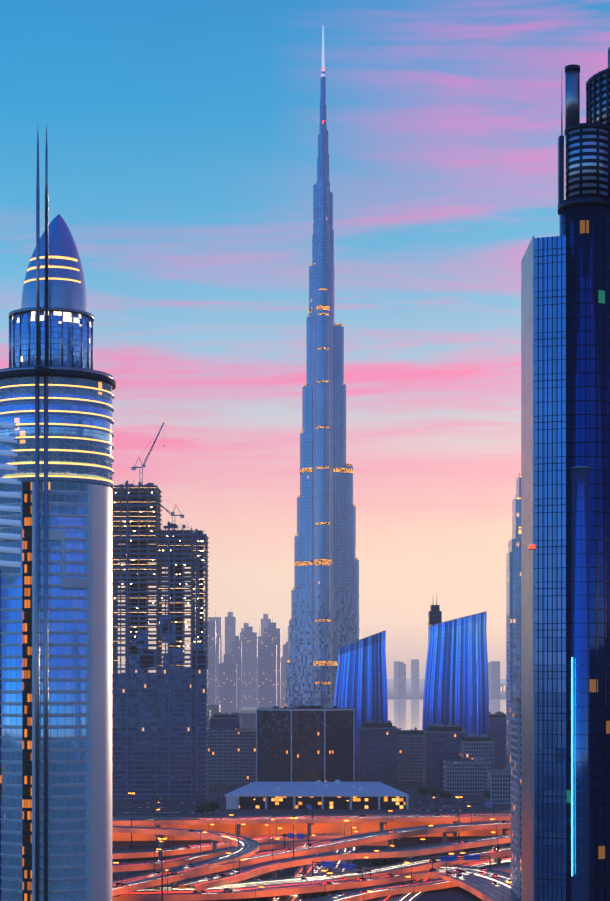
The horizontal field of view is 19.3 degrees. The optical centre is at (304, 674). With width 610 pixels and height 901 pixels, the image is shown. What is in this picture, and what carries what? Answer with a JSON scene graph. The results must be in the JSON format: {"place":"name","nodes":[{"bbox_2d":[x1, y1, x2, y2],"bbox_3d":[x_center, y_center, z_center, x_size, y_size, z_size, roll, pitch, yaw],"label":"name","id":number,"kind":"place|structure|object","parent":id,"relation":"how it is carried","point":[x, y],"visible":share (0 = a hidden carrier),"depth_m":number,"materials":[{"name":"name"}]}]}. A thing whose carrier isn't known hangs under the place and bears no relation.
{"place":"outdoors","nodes":[
{"label":"outdoors","id":0,"kind":"place"},
{"bbox_2d":[0,0,609,678],"label":"sky","id":1,"kind":"structure","parent":0,"point":[182,135],"materials":[{"name":"blue"}]},
{"bbox_2d":[112,679,510,900],"bbox_3d":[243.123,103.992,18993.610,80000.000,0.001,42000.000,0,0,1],"label":"ground","id":2,"kind":"structure","parent":0,"point":[120,809],"depth_m":1382.11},
{"bbox_2d":[0,124,115,900],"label":"tower","id":3,"kind":"structure","parent":2,"relation":"on","point":[56,436],"depth_m":598.82,"materials":[{"name":"blue glass"}]},
{"bbox_2d":[112,420,208,798],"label":"construction tower","id":4,"kind":"structure","parent":2,"relation":"on","point":[160,735],"depth_m":1498.71,"materials":[{"name":"black"}]},
{"bbox_2d":[208,704,255,728],"bbox_3d":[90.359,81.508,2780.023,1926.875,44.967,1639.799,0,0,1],"label":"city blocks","id":5,"kind":"structure","parent":2,"relation":"on","point":[248,720],"depth_m":3039.73,"materials":[{"name":"grey glass"}]},
{"bbox_2d":[256,705,354,781],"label":"dark office block","id":6,"kind":"structure","parent":2,"relation":"on","point":[306,743],"depth_m":1651.12,"materials":[{"name":"black glass"}]},
{"bbox_2d":[112,821,510,900],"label":"interchange piers","id":7,"kind":"structure","parent":2,"relation":"on","point":[274,873],"depth_m":983.21,"materials":[{"name":"concrete"}]},
{"bbox_2d":[127,836,510,885],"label":"trails","id":8,"kind":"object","parent":2,"relation":"on","point":[404,842],"depth_m":1048.75,"materials":[{"name":"orange"}]},
{"bbox_2d":[283,26,359,707],"bbox_3d":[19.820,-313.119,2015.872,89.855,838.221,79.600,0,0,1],"label":"skyscraper","id":9,"kind":"structure","parent":2,"relation":"on","point":[324,623],"depth_m":2022.03,"materials":[{"name":"blue glass"}]},
{"bbox_2d":[195,787,489,866],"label":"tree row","id":10,"kind":"object","parent":2,"relation":"on","point":[208,807],"visible":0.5,"depth_m":1311.06,"materials":[{"name":"brown plant"}]},
{"bbox_2d":[204,604,503,710],"bbox_3d":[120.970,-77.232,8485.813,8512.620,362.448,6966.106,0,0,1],"label":"distant skyline","id":11,"kind":"structure","parent":2,"relation":"on","point":[250,671],"depth_m":5339.41,"materials":[{"name":"grey glass"}]},
{"bbox_2d":[208,711,510,803],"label":"buildings","id":12,"kind":"structure","parent":2,"relation":"on","point":[453,759],"depth_m":1694.43,"materials":[{"name":"grey glass"}]},
{"bbox_2d":[422,611,488,736],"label":"curved building","id":13,"kind":"structure","parent":2,"relation":"on","point":[456,685],"depth_m":1796.21,"materials":[{"name":"blue glass"}]},
{"bbox_2d":[510,697,520,897],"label":"building","id":14,"kind":"structure","parent":2,"relation":"on","point":[516,796],"depth_m":798.63,"materials":[{"name":"concrete"}]},
{"bbox_2d":[521,47,609,900],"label":"tower","id":15,"kind":"structure","parent":2,"relation":"on","point":[565,564],"depth_m":492.42,"materials":[{"name":"glass"}]},
{"bbox_2d":[112,812,520,900],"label":"highway interchange","id":16,"kind":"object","parent":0,"point":[334,844],"depth_m":925.68,"materials":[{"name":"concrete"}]},
{"bbox_2d":[114,783,510,900],"bbox_3d":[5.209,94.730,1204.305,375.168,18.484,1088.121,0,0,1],"label":"traffic cars","id":17,"kind":"object","parent":16,"relation":"on","point":[495,883],"visible":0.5,"depth_m":938.70,"materials":[{"name":"multicoloured paint"}]},
{"bbox_2d":[114,792,511,900],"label":"street lamps","id":18,"kind":"object","parent":16,"relation":"on","point":[446,858],"visible":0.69,"depth_m":903.18,"materials":[{"name":"metal"}]},
{"bbox_2d":[225,780,408,808],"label":"mall building","id":19,"kind":"structure","parent":0,"point":[319,794],"depth_m":1387.08,"materials":[{"name":"grey glass"}]},
{"bbox_2d":[333,630,387,777],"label":"curved building","id":20,"kind":"structure","parent":0,"point":[361,684],"depth_m":1796.61,"materials":[{"name":"blue glass"}]},
{"bbox_2d":[237,699,505,729],"bbox_3d":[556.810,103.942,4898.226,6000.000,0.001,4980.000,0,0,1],"label":"sea","id":21,"kind":"structure","parent":0,"point":[405,714],"depth_m":5149.25,"materials":[{"name":"grey liquid"}]},
{"bbox_2d":[428,602,441,636],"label":"slim tower","id":22,"kind":"structure","parent":0,"point":[434,614],"depth_m":1893.56,"materials":[{"name":"grey glass"}]},
{"bbox_2d":[506,473,520,768],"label":"tower","id":23,"kind":"structure","parent":0,"point":[513,621],"depth_m":1694.66,"materials":[{"name":"blue glass"}]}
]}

